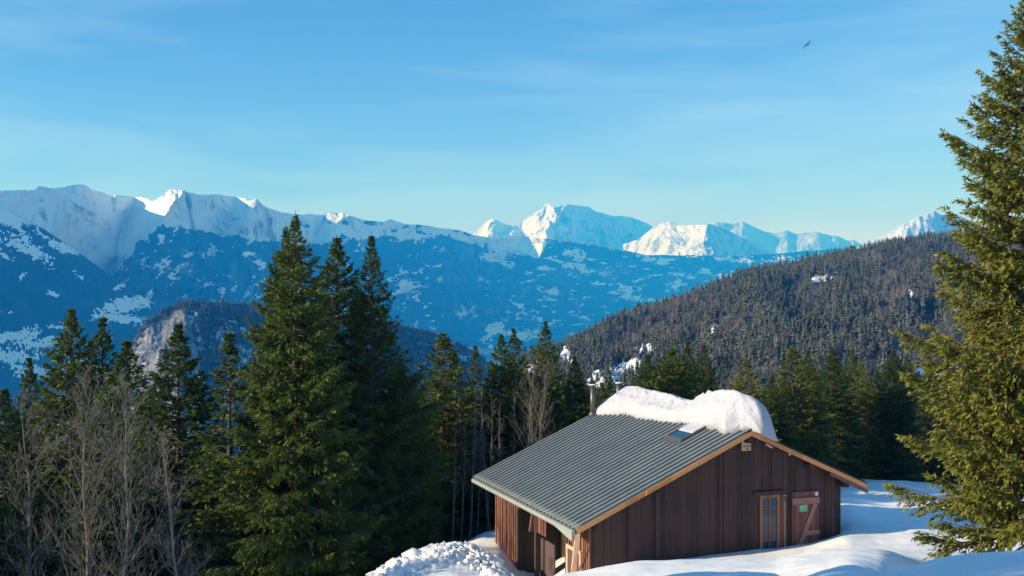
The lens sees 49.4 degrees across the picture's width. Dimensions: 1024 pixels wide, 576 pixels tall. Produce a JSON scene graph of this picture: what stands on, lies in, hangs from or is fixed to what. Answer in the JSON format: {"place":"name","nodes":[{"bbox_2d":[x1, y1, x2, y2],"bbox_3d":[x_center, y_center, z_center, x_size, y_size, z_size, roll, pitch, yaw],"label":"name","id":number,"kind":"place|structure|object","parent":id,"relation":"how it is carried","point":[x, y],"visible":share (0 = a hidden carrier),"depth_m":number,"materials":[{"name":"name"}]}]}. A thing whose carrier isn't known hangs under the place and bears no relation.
{"place":"outdoors","nodes":[
{"label":"outdoors","id":0,"kind":"place"},
{"bbox_2d":[0,205,162,434],"bbox_3d":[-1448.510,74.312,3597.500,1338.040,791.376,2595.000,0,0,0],"label":"mountain spur","id":1,"kind":"structure","parent":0,"point":[47,279],"depth_m":3583.10,"materials":[{"name":"blue stone"}]},
{"bbox_2d":[45,300,504,470],"bbox_3d":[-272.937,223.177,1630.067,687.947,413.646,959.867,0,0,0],"label":"rocky bluff","id":2,"kind":"structure","parent":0,"point":[152,342],"depth_m":1422.31,"materials":[{"name":"stone"}]},
{"bbox_2d":[51,296,512,412],"bbox_3d":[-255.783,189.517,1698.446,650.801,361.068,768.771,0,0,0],"label":"bluff forest","id":3,"kind":"object","parent":2,"relation":"on","point":[189,303],"visible":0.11,"depth_m":1499.59,"materials":[{"name":"green plant"}]},
{"bbox_2d":[0,184,844,348],"bbox_3d":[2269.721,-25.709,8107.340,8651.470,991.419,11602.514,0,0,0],"label":"mountain range","id":4,"kind":"structure","parent":0,"point":[460,286],"depth_m":7755.57,"materials":[{"name":"blue stone"}]},
{"bbox_2d":[0,0,1023,244],"label":"sky","id":5,"kind":"structure","parent":0,"point":[463,115],"materials":[{"name":"blue"}]},
{"bbox_2d":[469,345,559,378],"bbox_3d":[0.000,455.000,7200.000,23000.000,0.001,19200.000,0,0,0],"label":"valley floor","id":6,"kind":"structure","parent":0,"point":[486,352],"depth_m":7981.20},
{"bbox_2d":[472,204,652,247],"bbox_3d":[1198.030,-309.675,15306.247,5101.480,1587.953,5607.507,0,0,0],"label":"snowy massif","id":7,"kind":"structure","parent":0,"point":[579,224],"depth_m":14592.65,"materials":[{"name":"white snow"}]},
{"bbox_2d":[612,221,773,255],"bbox_3d":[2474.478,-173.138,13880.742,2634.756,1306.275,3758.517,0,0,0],"label":"snowy dome","id":8,"kind":"structure","parent":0,"point":[668,238],"depth_m":13616.24,"materials":[{"name":"white snow"}]},
{"bbox_2d":[407,479,1023,575],"bbox_3d":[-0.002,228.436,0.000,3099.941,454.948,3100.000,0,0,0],"label":"snow ground","id":9,"kind":"structure","parent":0,"point":[876,536],"depth_m":29.73,"materials":[{"name":"white snow"}]},
{"bbox_2d":[0,431,62,538],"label":"spruce tree","id":10,"kind":"object","parent":9,"relation":"on","point":[35,472],"visible":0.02,"depth_m":58.44,"materials":[{"name":"green plant"}]},
{"bbox_2d":[0,357,64,538],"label":"spruce tree","id":11,"kind":"object","parent":9,"relation":"on","point":[30,374],"visible":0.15,"depth_m":59.90,"materials":[{"name":"green plant"}]},
{"bbox_2d":[0,455,81,575],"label":"spruce tree","id":12,"kind":"object","parent":9,"relation":"on","point":[54,563],"visible":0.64,"depth_m":43.76,"materials":[{"name":"green plant"}]},
{"bbox_2d":[0,386,81,575],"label":"spruce tree","id":13,"kind":"object","parent":9,"relation":"on","point":[7,444],"visible":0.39,"depth_m":45.92,"materials":[{"name":"green plant"}]},
{"bbox_2d":[0,385,83,575],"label":"bare tree","id":14,"kind":"object","parent":9,"relation":"on","point":[29,557],"visible":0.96,"depth_m":41.18,"materials":[{"name":"grey plant"}]},
{"bbox_2d":[14,308,139,573],"bbox_3d":[-22.854,13.552,57.981,10.149,25.249,10.010,0,0,-45],"label":"spruce tree","id":15,"kind":"object","parent":9,"relation":"on","point":[58,401],"visible":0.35,"depth_m":57.45,"materials":[{"name":"green plant"}]},
{"bbox_2d":[42,316,149,546],"bbox_3d":[-22.060,14.081,60.236,9.934,25.283,10.379,0,0,-32],"label":"spruce tree","id":16,"kind":"object","parent":9,"relation":"on","point":[103,334],"visible":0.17,"depth_m":59.74,"materials":[{"name":"green plant"}]},
{"bbox_2d":[7,361,205,575],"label":"bare tree","id":17,"kind":"object","parent":9,"relation":"on","point":[88,559],"visible":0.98,"depth_m":38.45,"materials":[{"name":"grey plant"}]},
{"bbox_2d":[53,338,187,575],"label":"spruce tree","id":18,"kind":"object","parent":9,"relation":"on","point":[127,365],"visible":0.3,"depth_m":54.17,"materials":[{"name":"green plant"}]},
{"bbox_2d":[88,321,240,575],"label":"spruce tree","id":19,"kind":"object","parent":9,"relation":"on","point":[192,416],"visible":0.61,"depth_m":49.19,"materials":[{"name":"green plant"}]},
{"bbox_2d":[130,427,217,575],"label":"bare tree","id":20,"kind":"object","parent":9,"relation":"on","point":[172,547],"visible":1,"depth_m":35.93,"materials":[{"name":"brown plant"}]},
{"bbox_2d":[163,330,279,575],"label":"spruce tree","id":21,"kind":"object","parent":9,"relation":"on","point":[222,469],"visible":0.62,"depth_m":46.63,"materials":[{"name":"green plant"}]},
{"bbox_2d":[215,226,342,575],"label":"spruce tree","id":22,"kind":"object","parent":9,"relation":"on","point":[246,428],"visible":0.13,"depth_m":46.55,"materials":[{"name":"green plant"}]},
{"bbox_2d":[202,210,388,575],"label":"spruce tree","id":23,"kind":"object","parent":9,"relation":"on","point":[290,560],"visible":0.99,"depth_m":45.01,"materials":[{"name":"green plant"}]},
{"bbox_2d":[276,322,366,572],"bbox_3d":[-8.369,9.806,47.895,6.227,17.565,5.960,0,0,16],"label":"spruce tree","id":24,"kind":"object","parent":9,"relation":"on","point":[352,445],"visible":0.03,"depth_m":47.65,"materials":[{"name":"green plant"}]},
{"bbox_2d":[288,235,440,575],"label":"spruce tree","id":25,"kind":"object","parent":9,"relation":"on","point":[347,295],"visible":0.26,"depth_m":49.01,"materials":[{"name":"green plant"}]},
{"bbox_2d":[322,232,456,575],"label":"spruce tree","id":26,"kind":"object","parent":9,"relation":"on","point":[401,405],"visible":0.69,"depth_m":48.43,"materials":[{"name":"green plant"}]},
{"bbox_2d":[360,358,446,564],"bbox_3d":[-4.961,8.872,50.013,4.384,11.612,4.445,0,0,-3],"label":"spruce tree","id":27,"kind":"object","parent":9,"relation":"on","point":[428,519],"visible":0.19,"depth_m":49.47,"materials":[{"name":"green plant"}]},
{"bbox_2d":[404,386,463,543],"bbox_3d":[-4.552,10.693,55.026,4.862,11.706,4.930,0,0,-37],"label":"spruce tree","id":28,"kind":"object","parent":9,"relation":"on","point":[441,483],"visible":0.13,"depth_m":54.83,"materials":[{"name":"green plant"}]},
{"bbox_2d":[366,540,514,575],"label":"snow rubble","id":29,"kind":"object","parent":9,"relation":"on","point":[411,561],"visible":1,"depth_m":39.63,"materials":[{"name":"white snow"}]},
{"bbox_2d":[424,376,457,512],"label":"spruce tree","id":30,"kind":"object","parent":9,"relation":"on","point":[430,400],"depth_m":66.37,"materials":[{"name":"green plant"}]},
{"bbox_2d":[451,407,462,541],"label":"bare tree","id":31,"kind":"object","parent":9,"relation":"on","point":[455,485],"visible":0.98,"depth_m":49.73,"materials":[{"name":"plant"}]},
{"bbox_2d":[434,347,481,542],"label":"spruce tree","id":32,"kind":"object","parent":9,"relation":"on","point":[445,428],"visible":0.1,"depth_m":59.78,"materials":[{"name":"green plant"}]},
{"bbox_2d":[414,331,507,542],"bbox_3d":[-3.631,9.879,57.968,9.204,15.273,9.527,0,0,-21],"label":"spruce tree","id":33,"kind":"object","parent":9,"relation":"on","point":[443,385],"visible":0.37,"depth_m":57.11,"materials":[{"name":"green plant"}]},
{"bbox_2d":[459,416,470,541],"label":"bare tree","id":34,"kind":"object","parent":9,"relation":"on","point":[465,477],"visible":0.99,"depth_m":51.20,"materials":[{"name":"brown plant"}]},
{"bbox_2d":[465,387,482,539],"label":"bare tree","id":35,"kind":"object","parent":9,"relation":"on","point":[472,474],"visible":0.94,"depth_m":52.31,"materials":[{"name":"brown plant"}]},
{"bbox_2d":[458,344,494,521],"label":"spruce tree","id":36,"kind":"object","parent":9,"relation":"on","point":[475,355],"visible":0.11,"depth_m":61.97,"materials":[{"name":"green plant"}]},
{"bbox_2d":[471,380,490,530],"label":"bare tree","id":37,"kind":"object","parent":9,"relation":"on","point":[486,504],"visible":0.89,"depth_m":54.26,"materials":[{"name":"plant"}]},
{"bbox_2d":[476,419,485,535],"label":"bare tree","id":38,"kind":"object","parent":9,"relation":"on","point":[479,486],"visible":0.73,"depth_m":53.12,"materials":[{"name":"plant"}]},
{"bbox_2d":[485,395,498,531],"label":"bare tree","id":39,"kind":"object","parent":9,"relation":"on","point":[490,458],"visible":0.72,"depth_m":55.02,"materials":[{"name":"plant"}]},
{"bbox_2d":[467,333,530,527],"bbox_3d":[-0.633,9.188,59.973,5.126,13.576,5.197,0,0,-38],"label":"spruce tree","id":40,"kind":"object","parent":9,"relation":"on","point":[505,408],"visible":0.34,"depth_m":59.56,"materials":[{"name":"green plant"}]},
{"bbox_2d":[495,403,506,461],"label":"bare tree","id":41,"kind":"object","parent":9,"relation":"on","point":[499,451],"visible":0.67,"depth_m":55.51,"materials":[{"name":"brown plant"}]},
{"bbox_2d":[481,327,547,517],"bbox_3d":[0.026,9.610,62.886,5.836,14.853,6.097,0,0,3],"label":"spruce tree","id":42,"kind":"object","parent":9,"relation":"on","point":[520,361],"visible":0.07,"depth_m":62.87,"materials":[{"name":"green plant"}]},
{"bbox_2d":[509,389,519,455],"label":"bare tree","id":43,"kind":"object","parent":9,"relation":"on","point":[514,428],"visible":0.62,"depth_m":57.52,"materials":[{"name":"plant"}]},
{"bbox_2d":[494,356,564,457],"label":"bare tree","id":44,"kind":"object","parent":9,"relation":"on","point":[536,421],"visible":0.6,"depth_m":56.17,"materials":[{"name":"brown plant"}]},
{"bbox_2d":[506,321,570,453],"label":"spruce tree","id":45,"kind":"object","parent":9,"relation":"on","point":[554,391],"visible":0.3,"depth_m":59.74,"materials":[{"name":"green plant"}]},
{"bbox_2d":[542,373,560,431],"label":"spruce tree","id":46,"kind":"object","parent":9,"relation":"on","point":[550,396],"visible":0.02,"depth_m":76.05,"materials":[{"name":"green plant"}]},
{"bbox_2d":[552,375,579,416],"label":"spruce tree","id":47,"kind":"object","parent":9,"relation":"on","point":[561,378],"visible":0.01,"depth_m":78.32,"materials":[{"name":"green plant"}]},
{"bbox_2d":[549,356,589,432],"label":"spruce tree","id":48,"kind":"object","parent":9,"relation":"on","point":[578,398],"visible":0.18,"depth_m":63.83,"materials":[{"name":"green plant"}]},
{"bbox_2d":[575,371,586,410],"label":"spruce tree","id":49,"kind":"object","parent":9,"relation":"on","point":[582,377],"visible":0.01,"depth_m":79.48,"materials":[{"name":"green plant"}]},
{"bbox_2d":[576,380,599,411],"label":"spruce tree","id":50,"kind":"object","parent":9,"relation":"on","point":[593,382],"visible":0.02,"depth_m":77.90,"materials":[{"name":"green plant"}]},
{"bbox_2d":[577,389,598,412],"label":"spruce tree","id":51,"kind":"object","parent":9,"relation":"on","point":[596,406],"visible":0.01,"depth_m":68.50,"materials":[{"name":"green plant"}]},
{"bbox_2d":[587,381,608,407],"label":"spruce tree","id":52,"kind":"object","parent":9,"relation":"on","point":[603,396],"visible":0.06,"depth_m":74.44,"materials":[{"name":"green plant"}]},
{"bbox_2d":[600,381,615,401],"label":"spruce tree","id":53,"kind":"object","parent":9,"relation":"on","point":[609,385],"visible":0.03,"depth_m":80.93,"materials":[{"name":"green plant"}]},
{"bbox_2d":[628,377,636,385],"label":"spruce tree","id":54,"kind":"object","parent":9,"relation":"on","point":[633,378],"visible":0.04,"depth_m":99.55,"materials":[{"name":"green plant"}]},
{"bbox_2d":[631,353,659,387],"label":"spruce tree","id":55,"kind":"object","parent":9,"relation":"on","point":[643,377],"visible":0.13,"depth_m":59.84,"materials":[{"name":"green plant"}]},
{"bbox_2d":[471,382,867,575],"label":"chalet","id":56,"kind":"object","parent":9,"relation":"on","point":[592,490],"visible":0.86,"depth_m":38.44,"materials":[{"name":"wood"}]},
{"bbox_2d":[541,538,554,575],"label":"half door","id":57,"kind":"structure","parent":56,"relation":"in","point":[547,548],"depth_m":40.41,"materials":[{"name":"brown wood"}]},
{"bbox_2d":[595,386,777,441],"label":"roof snow","id":58,"kind":"structure","parent":56,"relation":"on","point":[722,411],"depth_m":40.21,"materials":[{"name":"white snow"}]},
{"bbox_2d":[759,494,779,548],"bbox_3d":[8.876,8.240,38.358,0.770,2.220,0.090,0,0,-20],"label":"glazed door","id":59,"kind":"structure","parent":56,"relation":"in","point":[769,505],"depth_m":38.37,"materials":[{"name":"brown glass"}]},
{"bbox_2d":[791,490,819,545],"bbox_3d":[10.245,8.300,38.847,1.116,2.400,0.110,0,0,-20],"label":"shutter door","id":60,"kind":"structure","parent":56,"relation":"in","point":[804,504],"depth_m":38.83,"materials":[{"name":"brown wood"}]},
{"bbox_2d":[641,347,710,399],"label":"spruce tree","id":61,"kind":"object","parent":9,"relation":"on","point":[672,377],"visible":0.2,"depth_m":55.70,"materials":[{"name":"green plant"}]},
{"bbox_2d":[674,341,707,395],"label":"spruce tree","id":62,"kind":"object","parent":9,"relation":"on","point":[687,350],"visible":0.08,"depth_m":62.87,"materials":[{"name":"green plant"}]},
{"bbox_2d":[689,345,722,391],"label":"spruce tree","id":63,"kind":"object","parent":9,"relation":"on","point":[710,378],"visible":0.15,"depth_m":66.87,"materials":[{"name":"green plant"}]},
{"bbox_2d":[710,362,765,395],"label":"bare tree","id":64,"kind":"object","parent":9,"relation":"on","point":[728,377],"visible":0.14,"depth_m":74.30,"materials":[{"name":"plant"}]},
{"bbox_2d":[731,359,782,441],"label":"spruce tree","id":65,"kind":"object","parent":9,"relation":"on","point":[760,397],"visible":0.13,"depth_m":61.77,"materials":[{"name":"green plant"}]},
{"bbox_2d":[758,375,803,451],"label":"spruce tree","id":66,"kind":"object","parent":9,"relation":"on","point":[775,399],"visible":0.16,"depth_m":65.66,"materials":[{"name":"green plant"}]},
{"bbox_2d":[760,346,844,465],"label":"spruce tree","id":67,"kind":"object","parent":9,"relation":"on","point":[811,438],"visible":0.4,"depth_m":69.43,"materials":[{"name":"green plant"}]},
{"bbox_2d":[790,350,837,464],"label":"spruce tree","id":68,"kind":"object","parent":9,"relation":"on","point":[811,376],"visible":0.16,"depth_m":72.67,"materials":[{"name":"green plant"}]},
{"bbox_2d":[809,348,869,478],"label":"spruce tree","id":69,"kind":"object","parent":9,"relation":"on","point":[849,437],"visible":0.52,"depth_m":76.34,"materials":[{"name":"green plant"}]},
{"bbox_2d":[830,350,875,475],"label":"spruce tree","id":70,"kind":"object","parent":9,"relation":"on","point":[850,362],"visible":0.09,"depth_m":85.93,"materials":[{"name":"green plant"}]},
{"bbox_2d":[831,361,892,479],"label":"spruce tree","id":71,"kind":"object","parent":9,"relation":"on","point":[862,395],"visible":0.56,"depth_m":79.41,"materials":[{"name":"green plant"}]},
{"bbox_2d":[867,369,884,396],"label":"spruce tree","id":72,"kind":"object","parent":9,"relation":"on","point":[875,377],"visible":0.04,"depth_m":96.07,"materials":[{"name":"green plant"}]},
{"bbox_2d":[858,349,932,482],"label":"spruce tree","id":73,"kind":"object","parent":9,"relation":"on","point":[905,417],"visible":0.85,"depth_m":79.26,"materials":[{"name":"green plant"}]},
{"bbox_2d":[885,356,931,478],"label":"spruce tree","id":74,"kind":"object","parent":9,"relation":"on","point":[907,368],"visible":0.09,"depth_m":85.73,"materials":[{"name":"green plant"}]},
{"bbox_2d":[902,359,957,484],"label":"spruce tree","id":75,"kind":"object","parent":9,"relation":"on","point":[932,467],"visible":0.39,"depth_m":83.58,"materials":[{"name":"green plant"}]},
{"bbox_2d":[923,371,962,484],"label":"spruce tree","id":76,"kind":"object","parent":9,"relation":"on","point":[948,449],"visible":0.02,"depth_m":91.64,"materials":[{"name":"green plant"}]},
{"bbox_2d":[881,0,1023,560],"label":"spruce tree","id":77,"kind":"object","parent":9,"relation":"on","point":[987,495],"visible":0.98,"depth_m":27.59,"materials":[{"name":"green plant"}]},
{"bbox_2d":[945,385,973,485],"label":"spruce tree","id":78,"kind":"object","parent":9,"relation":"on","point":[957,448],"depth_m":97.04,"materials":[{"name":"green plant"}]},
{"bbox_2d":[523,236,1022,481],"bbox_3d":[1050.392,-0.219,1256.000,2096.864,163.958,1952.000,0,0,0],"label":"wooded hillside","id":79,"kind":"structure","parent":0,"point":[775,355],"depth_m":553.76,"materials":[{"name":"green plant"}]},
{"bbox_2d":[518,224,1023,476],"bbox_3d":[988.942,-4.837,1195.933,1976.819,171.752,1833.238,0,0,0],"label":"hillside forest","id":80,"kind":"object","parent":79,"relation":"on","point":[773,302],"visible":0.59,"depth_m":582.32,"materials":[{"name":"green plant"}]},
{"bbox_2d":[712,221,861,252],"bbox_3d":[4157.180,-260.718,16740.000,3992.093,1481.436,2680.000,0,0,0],"label":"snowy ridge","id":81,"kind":"structure","parent":0,"point":[786,241],"depth_m":16902.86,"materials":[{"name":"white snow"}]},
{"bbox_2d":[856,211,974,248],"bbox_3d":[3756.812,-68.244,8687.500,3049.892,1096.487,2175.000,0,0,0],"label":"snowy peak","id":82,"kind":"structure","parent":0,"point":[930,221],"depth_m":8680.04,"materials":[{"name":"white snow"}]}
]}

